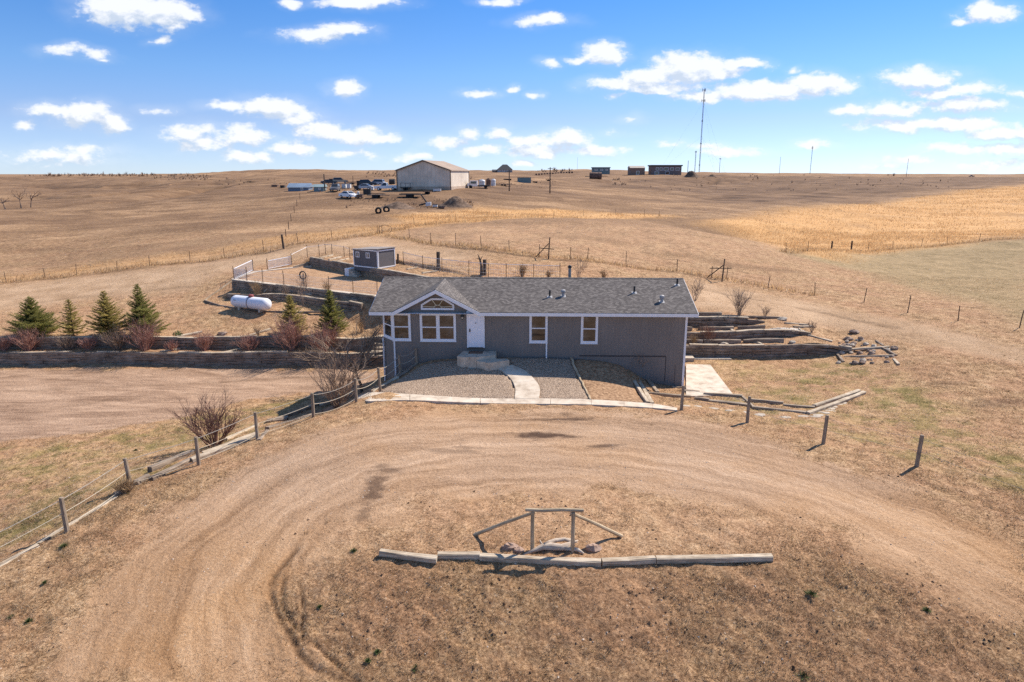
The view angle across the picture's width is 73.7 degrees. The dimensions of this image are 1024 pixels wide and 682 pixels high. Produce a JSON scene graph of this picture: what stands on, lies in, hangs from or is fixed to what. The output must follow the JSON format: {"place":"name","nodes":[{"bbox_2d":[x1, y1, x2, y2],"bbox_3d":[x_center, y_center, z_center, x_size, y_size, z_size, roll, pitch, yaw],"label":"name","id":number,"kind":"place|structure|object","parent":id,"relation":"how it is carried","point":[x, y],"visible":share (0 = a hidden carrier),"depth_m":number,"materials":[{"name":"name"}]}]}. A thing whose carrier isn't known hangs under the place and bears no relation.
{"place":"outdoors","nodes":[
{"label":"outdoors","id":0,"kind":"place"},
{"bbox_2d":[0,366,377,441],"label":"driveway","id":1,"kind":"structure","parent":0,"point":[38,402],"depth_m":43.18,"materials":[{"name":"brown soil"}]},
{"bbox_2d":[0,169,1023,681],"bbox_3d":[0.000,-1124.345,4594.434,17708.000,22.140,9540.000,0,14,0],"label":"ground","id":2,"kind":"structure","parent":0,"point":[66,223],"depth_m":32.57,"materials":[{"name":"brown plant"}]},
{"bbox_2d":[0,336,16,350],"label":"shrub","id":3,"kind":"object","parent":2,"relation":"on","point":[5,343],"visible":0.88,"depth_m":49.20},
{"bbox_2d":[0,544,39,566],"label":"timber","id":4,"kind":"object","parent":2,"relation":"on","point":[19,554],"visible":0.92,"depth_m":21.31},
{"bbox_2d":[2,324,53,350],"bbox_3d":[-34.907,-0.308,49.310,2.464,2.221,3.069,12,18,39],"label":"shrub","id":5,"kind":"object","parent":2,"relation":"on","point":[25,343],"visible":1,"depth_m":49.04,"materials":[{"name":"plant"}]},
{"bbox_2d":[2,296,64,336],"bbox_3d":[-35.582,-1.759,50.546,4.240,3.158,3.791,10,17,36],"label":"spruce","id":6,"kind":"object","parent":2,"relation":"on","point":[31,316],"visible":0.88,"depth_m":50.21,"materials":[{"name":"green plant"}]},
{"bbox_2d":[53,332,76,350],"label":"shrub","id":7,"kind":"object","parent":2,"relation":"on","point":[67,344],"visible":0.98,"depth_m":49.14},
{"bbox_2d":[55,299,87,335],"bbox_3d":[-32.774,-1.694,50.695,2.536,2.904,1.926,11,18,39],"label":"spruce","id":8,"kind":"object","parent":2,"relation":"on","point":[70,327],"visible":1,"depth_m":50.58,"materials":[{"name":"green plant"}]},
{"bbox_2d":[36,495,117,544],"bbox_3d":[-14.755,6.075,23.305,0.196,0.333,2.995,5,15,18],"label":"timber","id":9,"kind":"object","parent":2,"relation":"on","point":[88,514],"visible":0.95,"depth_m":23.09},
{"bbox_2d":[75,333,98,350],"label":"shrub","id":10,"kind":"object","parent":2,"relation":"on","point":[87,345],"visible":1,"depth_m":49.14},
{"bbox_2d":[84,290,131,336],"bbox_3d":[-29.742,-1.959,50.344,3.551,3.514,3.124,3,14,12],"label":"spruce","id":11,"kind":"object","parent":2,"relation":"on","point":[107,312],"visible":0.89,"depth_m":50.34,"materials":[{"name":"green plant"}]},
{"bbox_2d":[95,321,131,349],"bbox_3d":[-28.522,-0.273,49.000,2.542,2.134,2.794,5,15,19],"label":"shrub","id":12,"kind":"object","parent":2,"relation":"on","point":[116,339],"visible":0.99,"depth_m":49.06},
{"bbox_2d":[111,473,138,493],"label":"shrub","id":13,"kind":"object","parent":2,"relation":"on","point":[125,485],"visible":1,"depth_m":24.84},
{"bbox_2d":[113,315,161,350],"bbox_3d":[-26.639,-0.694,49.257,3.606,2.857,3.047,4,14,17],"label":"shrub","id":14,"kind":"object","parent":2,"relation":"on","point":[145,345],"visible":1,"depth_m":48.93,"materials":[{"name":"plant"}]},
{"bbox_2d":[120,284,170,335],"bbox_3d":[-27.125,-2.204,50.237,3.801,3.999,3.221,0,14,0],"label":"spruce","id":15,"kind":"object","parent":2,"relation":"on","point":[141,310],"visible":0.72,"depth_m":50.22,"materials":[{"name":"green plant"}]},
{"bbox_2d":[147,450,193,472],"bbox_3d":[-13.998,4.933,28.066,0.266,0.435,2.248,5,15,18],"label":"timber","id":16,"kind":"object","parent":2,"relation":"on","point":[154,467],"visible":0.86,"depth_m":27.82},
{"bbox_2d":[148,453,200,480],"bbox_3d":[-13.253,4.989,27.000,0.256,0.314,2.612,4,14,16],"label":"timber","id":17,"kind":"object","parent":2,"relation":"on","point":[171,468],"visible":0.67,"depth_m":26.58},
{"bbox_2d":[0,226,377,281],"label":"pasture fence","id":18,"kind":"object","parent":2,"relation":"on","point":[282,240],"visible":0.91,"depth_m":79.02,"materials":[{"name":"wood"}]},
{"bbox_2d":[0,350,383,365],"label":"tie wall","id":19,"kind":"structure","parent":2,"relation":"on","point":[192,358],"depth_m":48.73,"materials":[{"name":"wood"}]},
{"bbox_2d":[0,335,383,349],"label":"tie wall","id":20,"kind":"structure","parent":2,"relation":"on","point":[221,342],"depth_m":49.89,"materials":[{"name":"wood"}]},
{"bbox_2d":[191,328,214,351],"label":"shrub","id":21,"kind":"object","parent":2,"relation":"on","point":[203,346],"visible":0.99,"depth_m":49.10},
{"bbox_2d":[168,385,245,446],"bbox_3d":[-13.151,3.585,30.066,3.313,2.692,3.468,-13,19,-42],"label":"shrub","id":22,"kind":"object","parent":2,"relation":"on","point":[210,428],"visible":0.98,"depth_m":30.27,"materials":[{"name":"plant"}]},
{"bbox_2d":[0,348,417,562],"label":"rope fence","id":23,"kind":"object","parent":2,"relation":"on","point":[63,514],"visible":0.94,"depth_m":26.79,"materials":[{"name":"grey wood"}]},
{"bbox_2d":[190,434,255,461],"bbox_3d":[-11.980,4.487,28.597,0.253,0.362,2.917,11,18,39],"label":"timber","id":24,"kind":"object","parent":2,"relation":"on","point":[212,452],"visible":0.74,"depth_m":28.39,"materials":[{"name":"wood"}]},
{"bbox_2d":[202,432,254,452],"bbox_3d":[-12.124,4.434,29.398,0.214,0.248,2.560,9,16,33],"label":"timber","id":25,"kind":"object","parent":2,"relation":"on","point":[239,438],"visible":0.34,"depth_m":29.41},
{"bbox_2d":[228,332,260,350],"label":"shrub","id":26,"kind":"object","parent":2,"relation":"on","point":[248,344],"visible":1,"depth_m":49.28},
{"bbox_2d":[231,294,271,312],"bbox_3d":[-20.954,-3.086,54.788,3.983,1.340,1.004,7,15,25],"label":"propane tank","id":27,"kind":"object","parent":2,"relation":"on","point":[251,301],"visible":1,"depth_m":54.30,"materials":[{"name":"metal"}]},
{"bbox_2d":[204,300,351,312],"bbox_3d":[-19.451,-2.660,55.842,18.240,0.684,3.092,6,15,22],"label":"bed edging","id":28,"kind":"object","parent":2,"relation":"on","point":[206,301],"visible":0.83,"depth_m":54.72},
{"bbox_2d":[259,305,309,350],"bbox_3d":[-16.198,-0.793,48.894,3.430,3.234,3.731,8,16,31],"label":"shrub","id":29,"kind":"object","parent":2,"relation":"on","point":[292,333],"visible":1,"depth_m":48.90,"materials":[{"name":"plant"}]},
{"bbox_2d":[265,413,311,429],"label":"timber","id":30,"kind":"object","parent":2,"relation":"on","point":[277,424],"visible":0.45,"depth_m":33.16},
{"bbox_2d":[277,295,308,332],"bbox_3d":[-16.210,-1.920,50.496,2.588,3.057,2.580,0,14,0],"label":"spruce","id":31,"kind":"object","parent":2,"relation":"on","point":[291,311],"visible":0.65,"depth_m":50.37,"materials":[{"name":"green plant"}]},
{"bbox_2d":[227,293,362,311],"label":"tie wall","id":32,"kind":"structure","parent":2,"relation":"on","point":[344,305],"depth_m":55.86,"materials":[{"name":"wood"}]},
{"bbox_2d":[272,402,321,419],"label":"timber","id":33,"kind":"object","parent":2,"relation":"on","point":[299,411],"visible":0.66,"depth_m":38.56,"materials":[{"name":"grey wood"}]},
{"bbox_2d":[287,183,312,190],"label":"metal shed","id":34,"kind":"structure","parent":2,"relation":"on","point":[299,186],"depth_m":174.52,"materials":[{"name":"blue metal"}]},
{"bbox_2d":[295,274,309,306],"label":"shrub","id":35,"kind":"object","parent":2,"relation":"on","point":[301,290],"visible":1,"depth_m":55.16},
{"bbox_2d":[231,280,374,302],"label":"tie wall","id":36,"kind":"structure","parent":2,"relation":"on","point":[238,285],"depth_m":58.06,"materials":[{"name":"wood"}]},
{"bbox_2d":[232,279,375,296],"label":"curb","id":37,"kind":"structure","parent":2,"relation":"on","point":[293,285],"depth_m":59.66,"materials":[{"name":"concrete"}]},
{"bbox_2d":[232,266,377,293],"bbox_3d":[-19.236,-5.055,59.051,20.450,2.136,1.806,10,17,36],"label":"enclosure fence","id":38,"kind":"object","parent":37,"relation":"on","point":[242,270],"visible":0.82,"depth_m":58.57,"materials":[{"name":"metal"}]},
{"bbox_2d":[312,184,327,191],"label":"metal shed","id":39,"kind":"structure","parent":2,"relation":"on","point":[318,187],"depth_m":168.14,"materials":[{"name":"teal"}]},
{"bbox_2d":[301,317,341,351],"bbox_3d":[-13.640,-0.475,49.017,3.005,2.702,3.481,0,14,0],"label":"shrub","id":40,"kind":"object","parent":2,"relation":"on","point":[327,335],"visible":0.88,"depth_m":49.06,"materials":[{"name":"plant"}]},
{"bbox_2d":[313,290,349,334],"bbox_3d":[-13.440,-2.046,50.496,2.582,3.614,2.685,-12,18,-40],"label":"spruce","id":41,"kind":"object","parent":2,"relation":"on","point":[328,311],"visible":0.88,"depth_m":50.35,"materials":[{"name":"green plant"}]},
{"bbox_2d":[303,342,371,409],"bbox_3d":[-8.922,1.867,35.009,3.419,3.569,3.687,0,14,0],"label":"shrub","id":42,"kind":"object","parent":2,"relation":"on","point":[341,380],"visible":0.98,"depth_m":34.75,"materials":[{"name":"plant"}]},
{"bbox_2d":[291,313,387,392],"bbox_3d":[-9.844,0.946,41.833,6.712,5.268,7.876,0,14,0],"label":"bare tree","id":43,"kind":"object","parent":2,"relation":"on","point":[370,348],"visible":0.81,"depth_m":42.01,"materials":[{"name":"brown plant"}]},
{"bbox_2d":[339,191,356,197],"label":"parked car","id":44,"kind":"object","parent":2,"relation":"on","point":[349,194],"visible":1,"depth_m":142.59,"materials":[{"name":"white paint"}]},
{"bbox_2d":[345,267,361,276],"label":"white steps","id":45,"kind":"structure","parent":2,"relation":"on","point":[351,272],"depth_m":64.43,"materials":[{"name":"paint"}]},
{"bbox_2d":[310,257,429,278],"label":"tie wall","id":46,"kind":"structure","parent":2,"relation":"on","point":[316,261],"depth_m":64.28,"materials":[{"name":"wood"}]},
{"bbox_2d":[351,247,395,271],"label":"garden shed","id":47,"kind":"structure","parent":2,"relation":"on","point":[366,258],"depth_m":63.57,"materials":[{"name":"grey paint"}]},
{"bbox_2d":[374,182,396,189],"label":"pickup truck","id":48,"kind":"object","parent":2,"relation":"on","point":[384,185],"visible":0.89,"depth_m":162.12,"materials":[{"name":"white paint"}]},
{"bbox_2d":[380,202,415,208],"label":"earth mound","id":49,"kind":"object","parent":2,"relation":"on","point":[397,205],"visible":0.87,"depth_m":128.82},
{"bbox_2d":[379,548,437,563],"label":"timber","id":50,"kind":"object","parent":2,"relation":"on","point":[411,556],"visible":1,"depth_m":19.99,"materials":[{"name":"wood"}]},
{"bbox_2d":[394,160,469,190],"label":"barn","id":51,"kind":"structure","parent":2,"relation":"on","point":[429,175],"depth_m":157.10,"materials":[{"name":"beige"}]},
{"bbox_2d":[380,360,514,400],"bbox_3d":[-3.305,1.986,36.279,7.200,1.005,4.680,0,14,0],"label":"gravel bed","id":52,"kind":"object","parent":2,"relation":"on","point":[450,378],"visible":0.93,"depth_m":35.84,"materials":[{"name":"gravel"}]},
{"bbox_2d":[440,196,471,207],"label":"earth mound","id":53,"kind":"object","parent":2,"relation":"on","point":[455,202],"visible":0.97,"depth_m":135.65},
{"bbox_2d":[437,551,479,559],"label":"timber","id":54,"kind":"object","parent":2,"relation":"on","point":[464,555],"visible":0.92,"depth_m":19.99,"materials":[{"name":"wood"}]},
{"bbox_2d":[403,252,559,276],"bbox_3d":[-3.949,-6.498,60.943,16.176,1.962,3.968,6,15,24],"label":"enclosure fence","id":55,"kind":"object","parent":2,"relation":"on","point":[416,262],"visible":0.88,"depth_m":59.19,"materials":[{"name":"wood"}]},
{"bbox_2d":[457,351,508,370],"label":"porch steps","id":56,"kind":"structure","parent":2,"relation":"on","point":[487,360],"depth_m":37.24,"materials":[{"name":"concrete"}]},
{"bbox_2d":[24,168,948,207],"bbox_3d":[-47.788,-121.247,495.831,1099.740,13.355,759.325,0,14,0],"label":"scrub","id":57,"kind":"object","parent":2,"relation":"on","point":[151,174],"visible":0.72,"depth_m":335.29,"materials":[{"name":"plant"}]},
{"bbox_2d":[501,542,518,549],"bbox_3d":[-0.067,6.183,20.477,0.528,0.288,0.340,0,14,0],"label":"rock","id":58,"kind":"object","parent":2,"relation":"on","point":[509,546],"visible":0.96,"depth_m":20.39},
{"bbox_2d":[0,185,1023,295],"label":"tall golden grass","id":59,"kind":"structure","parent":2,"relation":"on","point":[809,248],"depth_m":116.37,"materials":[{"name":"plant"}]},
{"bbox_2d":[3,472,1023,681],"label":"dirt clods","id":60,"kind":"object","parent":2,"relation":"on","point":[649,622],"visible":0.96,"depth_m":18.41,"materials":[{"name":"soil"}]},
{"bbox_2d":[358,392,676,410],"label":"front walk","id":61,"kind":"structure","parent":2,"relation":"on","point":[466,400],"depth_m":33.55,"materials":[{"name":"concrete"}]},
{"bbox_2d":[369,276,698,385],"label":"house","id":62,"kind":"structure","parent":2,"relation":"on","point":[618,321],"depth_m":38.33,"materials":[{"name":"grey"}]},
{"bbox_2d":[383,315,391,339],"bbox_3d":[-7.066,-0.913,38.760,0.075,1.570,1.144,-10,17,-35],"label":"window","id":63,"kind":"structure","parent":62,"relation":"in","point":[387,320],"depth_m":38.84,"materials":[{"name":"white paint"}]},
{"bbox_2d":[391,314,410,340],"bbox_3d":[-6.205,-0.796,38.278,1.058,1.587,0.050,0,14,2],"label":"window","id":64,"kind":"structure","parent":62,"relation":"in","point":[401,323],"depth_m":38.29,"materials":[{"name":"white paint"}]},
{"bbox_2d":[421,298,453,309],"bbox_3d":[-4.135,-2.050,37.897,1.860,0.656,0.050,0,14,2],"label":"window","id":65,"kind":"structure","parent":62,"relation":"in","point":[433,303],"depth_m":37.91,"materials":[{"name":"white paint"}]},
{"bbox_2d":[419,314,456,341],"bbox_3d":[-4.147,-0.752,38.214,2.063,1.643,0.075,0,14,2],"label":"window","id":66,"kind":"structure","parent":62,"relation":"in","point":[433,327],"depth_m":38.24,"materials":[{"name":"white paint"}]},
{"bbox_2d":[467,311,484,348],"bbox_3d":[-2.030,-0.614,38.154,0.995,2.170,0.140,0,14,2],"label":"door","id":67,"kind":"structure","parent":62,"relation":"in","point":[475,323],"depth_m":38.20,"materials":[{"name":"white paint"}]},
{"bbox_2d":[529,316,547,343],"bbox_3d":[1.478,-0.689,38.059,1.059,1.691,0.075,0,14,2],"label":"window","id":68,"kind":"structure","parent":62,"relation":"in","point":[537,324],"depth_m":38.10,"materials":[{"name":"white paint"}]},
{"bbox_2d":[580,317,597,343],"bbox_3d":[4.307,-0.659,37.981,0.988,1.711,0.075,0,14,2],"label":"window","id":69,"kind":"structure","parent":62,"relation":"in","point":[589,325],"depth_m":38.02,"materials":[{"name":"white paint"}]},
{"bbox_2d":[479,553,600,567],"bbox_3d":[0.812,6.371,19.851,3.527,0.224,0.233,1,14,6],"label":"timber","id":70,"kind":"object","parent":2,"relation":"on","point":[542,560],"visible":1,"depth_m":19.77,"materials":[{"name":"wood"}]},
{"bbox_2d":[473,508,622,552],"bbox_3d":[1.109,5.601,20.559,4.625,1.657,0.994,0,14,0],"label":"pole frame","id":71,"kind":"object","parent":2,"relation":"on","point":[533,511],"visible":0.88,"depth_m":20.17,"materials":[{"name":"wood"}]},
{"bbox_2d":[509,358,587,401],"bbox_3d":[1.891,1.981,36.182,4.140,1.015,4.860,0,14,0],"label":"gravel bed","id":72,"kind":"object","parent":2,"relation":"on","point":[557,378],"visible":0.94,"depth_m":36.52,"materials":[{"name":"gravel"}]},
{"bbox_2d":[523,537,583,554],"bbox_3d":[1.230,6.116,20.369,1.812,0.328,0.637,0,14,0],"label":"driftwood","id":73,"kind":"object","parent":2,"relation":"on","point":[552,545],"visible":0.93,"depth_m":20.24,"materials":[{"name":"wood"}]},
{"bbox_2d":[570,357,591,399],"bbox_3d":[3.635,1.933,36.161,0.245,0.958,4.880,-2,14,-7],"label":"bed edging","id":74,"kind":"object","parent":2,"relation":"on","point":[580,380],"visible":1,"depth_m":36.27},
{"bbox_2d":[585,543,601,551],"bbox_3d":[2.439,6.188,20.392,0.485,0.321,0.359,5,15,21],"label":"rock","id":75,"kind":"object","parent":2,"relation":"on","point":[593,547],"visible":0.99,"depth_m":20.28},
{"bbox_2d":[591,167,610,173],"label":"mobile home","id":76,"kind":"object","parent":2,"relation":"on","point":[604,170],"visible":0.98,"depth_m":455.94,"materials":[{"name":"teal paint"}]},
{"bbox_2d":[574,359,644,402],"bbox_3d":[5.120,2.082,36.389,3.420,1.122,5.400,0,14,0],"label":"soil bed","id":77,"kind":"object","parent":2,"relation":"on","point":[602,380],"visible":0.95,"depth_m":36.44,"materials":[{"name":"gravel"}]},
{"bbox_2d":[601,555,655,566],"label":"timber","id":78,"kind":"object","parent":2,"relation":"on","point":[626,561],"visible":0.95,"depth_m":19.73,"materials":[{"name":"wood"}]},
{"bbox_2d":[628,166,644,174],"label":"square barn","id":79,"kind":"structure","parent":2,"relation":"on","point":[636,170],"depth_m":407.79,"materials":[{"name":"brown paint"}]},
{"bbox_2d":[633,380,649,402],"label":"timber","id":80,"kind":"object","parent":2,"relation":"on","point":[641,393],"visible":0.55,"depth_m":35.26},
{"bbox_2d":[639,379,653,402],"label":"timber","id":81,"kind":"object","parent":2,"relation":"on","point":[646,393],"visible":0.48,"depth_m":35.39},
{"bbox_2d":[648,165,682,174],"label":"ranch house","id":82,"kind":"structure","parent":2,"relation":"on","point":[664,169],"depth_m":407.49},
{"bbox_2d":[648,391,690,397],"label":"timber","id":83,"kind":"object","parent":2,"relation":"on","point":[669,395],"visible":0.78,"depth_m":35.96,"materials":[{"name":"brown wood"}]},
{"bbox_2d":[664,88,718,171],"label":"radio tower","id":84,"kind":"structure","parent":2,"relation":"on","point":[701,129],"depth_m":746.35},
{"bbox_2d":[382,228,1023,327],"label":"pasture fence","id":85,"kind":"object","parent":2,"relation":"on","point":[737,278],"visible":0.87,"depth_m":61.88,"materials":[{"name":"wood"}]},
{"bbox_2d":[700,321,716,339],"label":"shrub","id":86,"kind":"object","parent":2,"relation":"on","point":[709,332],"visible":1,"depth_m":45.42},
{"bbox_2d":[686,364,731,396],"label":"patio slab","id":87,"kind":"structure","parent":2,"relation":"on","point":[702,378],"depth_m":39.28,"materials":[{"name":"concrete"}]},
{"bbox_2d":[694,357,731,359],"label":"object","id":88,"kind":"object","parent":2,"relation":"on","point":[713,358],"visible":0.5,"depth_m":44.23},
{"bbox_2d":[655,553,773,563],"bbox_3d":[5.894,6.349,19.914,3.386,0.246,0.232,0,14,0],"label":"timber","id":89,"kind":"object","parent":2,"relation":"on","point":[709,558],"visible":0.97,"depth_m":19.82,"materials":[{"name":"wood"}]},
{"bbox_2d":[698,326,733,330],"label":"timber","id":90,"kind":"object","parent":2,"relation":"on","point":[722,327],"visible":0.76,"depth_m":47.09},
{"bbox_2d":[703,339,740,343],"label":"timber","id":91,"kind":"object","parent":2,"relation":"on","point":[719,341],"visible":0.78,"depth_m":45.19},
{"bbox_2d":[704,392,741,397],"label":"timber","id":92,"kind":"object","parent":2,"relation":"on","point":[727,394],"visible":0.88,"depth_m":36.68,"materials":[{"name":"brown wood"}]},
{"bbox_2d":[687,316,764,326],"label":"tie wall","id":93,"kind":"structure","parent":2,"relation":"on","point":[714,320],"depth_m":48.04,"materials":[{"name":"wood"}]},
{"bbox_2d":[709,399,746,405],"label":"timber","id":94,"kind":"object","parent":2,"relation":"on","point":[730,402],"visible":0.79,"depth_m":34.75,"materials":[{"name":"brown wood"}]},
{"bbox_2d":[726,283,753,314],"bbox_3d":[16.182,-2.921,48.706,2.261,2.371,2.107,0,14,0],"label":"shrub","id":95,"kind":"object","parent":2,"relation":"on","point":[739,299],"visible":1,"depth_m":48.53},
{"bbox_2d":[687,329,811,339],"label":"tie wall","id":96,"kind":"structure","parent":2,"relation":"on","point":[753,333],"depth_m":46.29,"materials":[{"name":"wood"}]},
{"bbox_2d":[737,325,764,329],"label":"timber","id":97,"kind":"object","parent":2,"relation":"on","point":[751,327],"visible":0.67,"depth_m":46.93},
{"bbox_2d":[743,338,783,342],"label":"timber","id":98,"kind":"object","parent":2,"relation":"on","point":[769,340],"visible":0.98,"depth_m":45.23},
{"bbox_2d":[751,398,783,403],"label":"timber","id":99,"kind":"object","parent":2,"relation":"on","point":[769,401],"visible":0.83,"depth_m":35.01,"materials":[{"name":"brown wood"}]},
{"bbox_2d":[686,343,852,357],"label":"tie wall","id":100,"kind":"structure","parent":2,"relation":"on","point":[730,350],"depth_m":44.55,"materials":[{"name":"wood"}]},
{"bbox_2d":[752,405,806,413],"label":"timber","id":101,"kind":"object","parent":2,"relation":"on","point":[771,409],"visible":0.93,"depth_m":33.45,"materials":[{"name":"brown wood"}]},
{"bbox_2d":[806,391,866,413],"bbox_3d":[16.546,3.127,34.684,5.987,0.371,0.247,-11,18,-38],"label":"timber","id":102,"kind":"object","parent":2,"relation":"on","point":[835,403],"visible":0.98,"depth_m":34.43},
{"bbox_2d":[812,389,860,406],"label":"timber","id":103,"kind":"object","parent":2,"relation":"on","point":[825,402],"visible":0.76,"depth_m":35.15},
{"bbox_2d":[680,385,1022,488],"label":"wire fence","id":104,"kind":"object","parent":2,"relation":"on","point":[919,451],"visible":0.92,"depth_m":28.21,"materials":[{"name":"grey wood"}]},
{"bbox_2d":[807,232,1015,250],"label":"pasture fence","id":105,"kind":"object","parent":2,"relation":"on","point":[883,244],"visible":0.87,"depth_m":106.53,"materials":[{"name":"wood"}]},
{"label":"enclosure fence","id":106,"kind":"object","parent":2,"relation":"on","visible":0},
{"bbox_2d":[268,256,290,268],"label":"railing","id":107,"kind":"object","parent":106,"relation":"attached to","point":[285,263],"visible":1,"depth_m":70.25,"materials":[{"name":"white paint"}]},
{"bbox_2d":[0,238,1023,362],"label":"dirt track","id":108,"kind":"structure","parent":0,"point":[823,315],"depth_m":65.75,"materials":[{"name":"brown soil"}]},
{"bbox_2d":[686,274,705,300],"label":"shrub","id":109,"kind":"object","parent":108,"relation":"on","point":[696,291],"visible":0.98,"depth_m":53.74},
{"bbox_2d":[743,315,778,318],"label":"timber","id":110,"kind":"object","parent":108,"relation":"on","point":[765,317],"visible":0.86,"depth_m":48.87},
{"bbox_2d":[0,403,1023,679],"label":"pebbles","id":111,"kind":"object","parent":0,"point":[566,525],"visible":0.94,"depth_m":21.41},
{"bbox_2d":[0,0,1023,173],"label":"sky","id":112,"kind":"structure","parent":0,"point":[87,86],"materials":[{"name":"blue"}]},
{"bbox_2d":[498,365,539,398],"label":"curved path","id":113,"kind":"structure","parent":0,"point":[525,384],"depth_m":35.79,"materials":[{"name":"concrete"}]},
{"bbox_2d":[40,406,1023,681],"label":"driveway","id":114,"kind":"structure","parent":0,"point":[184,604],"depth_m":22.98,"materials":[{"name":"brown soil"}]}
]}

